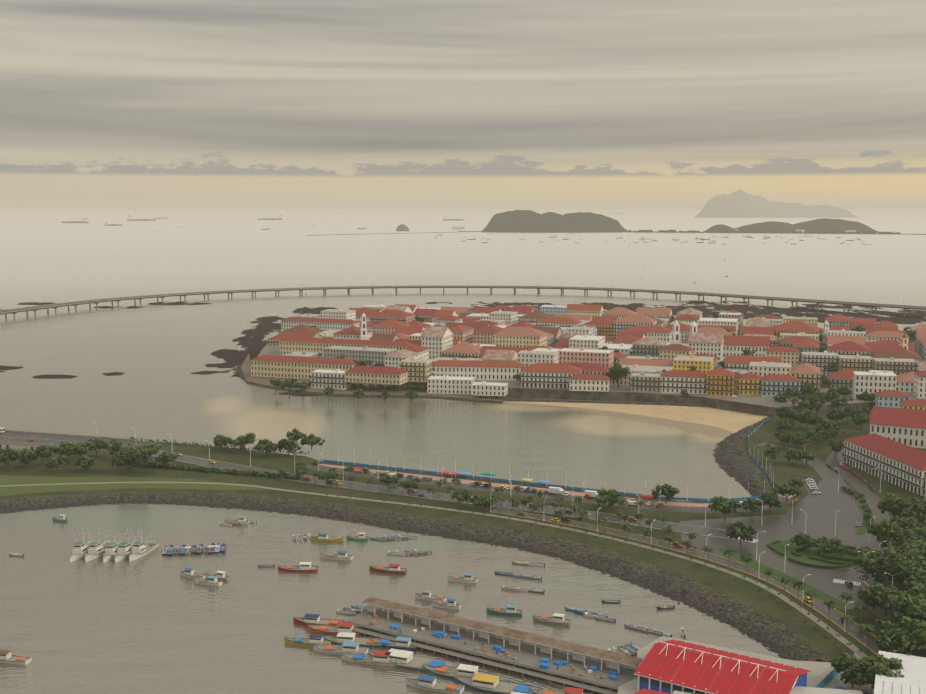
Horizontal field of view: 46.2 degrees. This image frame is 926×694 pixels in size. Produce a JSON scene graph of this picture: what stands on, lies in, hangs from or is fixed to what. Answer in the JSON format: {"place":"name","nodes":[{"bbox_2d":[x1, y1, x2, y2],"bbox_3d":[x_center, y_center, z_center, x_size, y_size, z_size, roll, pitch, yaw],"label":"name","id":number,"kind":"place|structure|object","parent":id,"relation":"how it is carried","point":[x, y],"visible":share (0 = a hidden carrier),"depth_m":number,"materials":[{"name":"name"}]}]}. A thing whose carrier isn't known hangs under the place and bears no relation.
{"place":"outdoors","nodes":[
{"label":"outdoors","id":0,"kind":"place"},
{"bbox_2d":[236,366,502,403],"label":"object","id":1,"kind":"object","parent":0,"point":[240,371],"visible":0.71,"depth_m":898.04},
{"bbox_2d":[241,354,502,400],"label":"wall","id":2,"kind":"structure","parent":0,"point":[246,367],"depth_m":919.97,"materials":[{"name":"grey stone"}]},
{"bbox_2d":[0,209,925,693],"bbox_3d":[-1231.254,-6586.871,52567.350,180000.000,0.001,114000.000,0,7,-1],"label":"sea","id":3,"kind":"structure","parent":0,"point":[154,621],"depth_m":813.75,"materials":[{"name":"grey liquid"}]},
{"bbox_2d":[0,508,685,693],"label":"boats","id":4,"kind":"object","parent":3,"relation":"on","point":[349,646],"visible":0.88,"depth_m":406.40,"materials":[{"name":"grey"}]},
{"bbox_2d":[396,224,408,230],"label":"islet rock","id":5,"kind":"object","parent":3,"relation":"in","point":[402,227],"visible":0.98,"depth_m":7231.77,"materials":[{"name":"grey stone"}]},
{"bbox_2d":[0,282,925,320],"bbox_3d":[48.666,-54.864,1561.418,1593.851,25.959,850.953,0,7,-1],"label":"viaduct","id":6,"kind":"object","parent":3,"relation":"in","point":[14,311],"visible":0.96,"depth_m":1788.42,"materials":[{"name":"concrete"}]},
{"bbox_2d":[62,206,877,303],"bbox_3d":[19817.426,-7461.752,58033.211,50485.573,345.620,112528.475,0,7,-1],"label":"ships","id":7,"kind":"object","parent":3,"relation":"on","point":[84,220],"visible":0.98,"depth_m":7997.74,"materials":[{"name":"grey"}]},
{"bbox_2d":[481,210,627,232],"bbox_3d":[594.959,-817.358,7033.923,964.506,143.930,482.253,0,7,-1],"label":"island","id":8,"kind":"structure","parent":3,"relation":"in","point":[522,221],"depth_m":6882.35,"materials":[{"name":"green plant"}]},
{"bbox_2d":[306,230,925,235],"bbox_3d":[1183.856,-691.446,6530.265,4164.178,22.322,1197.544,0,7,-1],"label":"causeway","id":9,"kind":"structure","parent":3,"relation":"on","point":[779,232],"depth_m":6507.23,"materials":[{"name":"concrete"}]},
{"bbox_2d":[452,213,855,232],"bbox_3d":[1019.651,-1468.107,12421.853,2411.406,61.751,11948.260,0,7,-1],"label":"boats","id":10,"kind":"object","parent":3,"relation":"on","point":[463,228],"depth_m":7765.06,"materials":[{"name":"grey"}]},
{"bbox_2d":[695,189,861,217],"bbox_3d":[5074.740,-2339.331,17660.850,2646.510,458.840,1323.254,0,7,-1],"label":"distant island","id":11,"kind":"structure","parent":3,"relation":"on","point":[739,203],"depth_m":17245.53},
{"bbox_2d":[703,218,878,232],"bbox_3d":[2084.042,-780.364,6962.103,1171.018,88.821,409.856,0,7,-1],"label":"island","id":12,"kind":"structure","parent":3,"relation":"in","point":[826,224],"depth_m":6846.41,"materials":[{"name":"green plant"}]},
{"bbox_2d":[0,410,925,666],"bbox_3d":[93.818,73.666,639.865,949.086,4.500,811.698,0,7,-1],"label":"grass","id":13,"kind":"structure","parent":0,"point":[781,470],"depth_m":576.89,"materials":[{"name":"green plant"}]},
{"bbox_2d":[0,430,161,453],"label":"road","id":14,"kind":"structure","parent":13,"relation":"on","point":[14,438],"depth_m":705.13,"materials":[{"name":"grey asphalt"}]},
{"bbox_2d":[0,492,831,661],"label":"harbour rocks","id":15,"kind":"object","parent":13,"relation":"on","point":[783,641],"visible":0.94,"depth_m":504.86,"materials":[{"name":"grey stone"}]},
{"bbox_2d":[347,597,641,693],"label":"pier","id":16,"kind":"structure","parent":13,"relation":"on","point":[593,665],"depth_m":377.47,"materials":[{"name":"concrete"}]},
{"bbox_2d":[95,417,897,651],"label":"street furniture","id":17,"kind":"object","parent":13,"relation":"on","point":[467,475],"visible":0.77,"depth_m":600.68,"materials":[{"name":"blue"}]},
{"bbox_2d":[712,417,771,499],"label":"jetty rocks","id":18,"kind":"object","parent":13,"relation":"on","point":[731,456],"visible":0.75,"depth_m":657.45,"materials":[{"name":"grey stone"}]},
{"bbox_2d":[617,636,925,693],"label":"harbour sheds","id":19,"kind":"object","parent":13,"relation":"on","point":[823,677],"visible":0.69,"depth_m":346.40,"materials":[{"name":"grey metal"}]},
{"bbox_2d":[634,639,810,693],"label":"fish market","id":20,"kind":"structure","parent":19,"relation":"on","point":[670,666],"depth_m":339.63,"materials":[{"name":"red metal"}]},
{"bbox_2d":[830,686,869,693],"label":"cars","id":21,"kind":"object","parent":19,"relation":"on","point":[863,692],"visible":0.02,"depth_m":341.51,"materials":[{"name":"blue metal"}]},
{"bbox_2d":[842,406,925,499],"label":"santa ana blocks","id":22,"kind":"structure","parent":13,"relation":"on","point":[887,444],"depth_m":632.65,"materials":[{"name":"red"}]},
{"bbox_2d":[0,443,925,657],"bbox_3d":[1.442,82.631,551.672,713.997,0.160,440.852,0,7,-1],"label":"roads","id":23,"kind":"structure","parent":0,"point":[818,515],"depth_m":534.18,"materials":[{"name":"grey asphalt"}]},
{"bbox_2d":[0,286,898,653],"bbox_3d":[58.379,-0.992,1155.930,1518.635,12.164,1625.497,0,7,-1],"label":"cars","id":24,"kind":"object","parent":23,"relation":"on","point":[814,488],"visible":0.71,"depth_m":585.42,"materials":[{"name":"grey"}]},
{"bbox_2d":[160,450,869,637],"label":"road markings","id":25,"kind":"object","parent":23,"relation":"on","point":[641,538],"visible":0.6,"depth_m":515.91,"materials":[{"name":"white paint"}]},
{"bbox_2d":[769,540,860,567],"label":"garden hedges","id":26,"kind":"object","parent":23,"relation":"on","point":[830,561],"visible":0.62,"depth_m":472.63,"materials":[{"name":"green plant"}]},
{"bbox_2d":[0,385,925,689],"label":"tree","id":27,"kind":"object","parent":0,"point":[900,557],"depth_m":520.85,"materials":[{"name":"green plant"}]},
{"bbox_2d":[0,0,925,208],"label":"sky","id":28,"kind":"structure","parent":0,"point":[105,104],"materials":[{"name":"grey"}]},
{"bbox_2d":[257,332,925,417],"bbox_3d":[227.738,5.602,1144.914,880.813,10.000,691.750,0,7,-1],"label":"ground","id":29,"kind":"structure","parent":0,"point":[759,405],"depth_m":861.51,"materials":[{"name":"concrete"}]},
{"bbox_2d":[250,304,925,409],"bbox_3d":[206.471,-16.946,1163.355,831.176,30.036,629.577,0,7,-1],"label":"buildings","id":30,"kind":"structure","parent":29,"relation":"on","point":[582,333],"depth_m":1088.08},
{"bbox_2d":[269,312,915,430],"bbox_3d":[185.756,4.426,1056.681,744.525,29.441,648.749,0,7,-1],"label":"trees","id":31,"kind":"object","parent":29,"relation":"on","point":[616,369],"depth_m":864.44,"materials":[{"name":"green plant"}]},
{"bbox_2d":[277,423,916,655],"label":"palm","id":32,"kind":"object","parent":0,"point":[866,629],"depth_m":520.85,"materials":[{"name":"green plant"}]},
{"bbox_2d":[502,398,710,407],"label":"casco wall foot rocks","id":33,"kind":"object","parent":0,"point":[593,401],"visible":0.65,"depth_m":861.32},
{"bbox_2d":[503,401,767,438],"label":"beach","id":34,"kind":"structure","parent":0,"point":[715,423],"depth_m":813.95,"materials":[{"name":"beige sand"}]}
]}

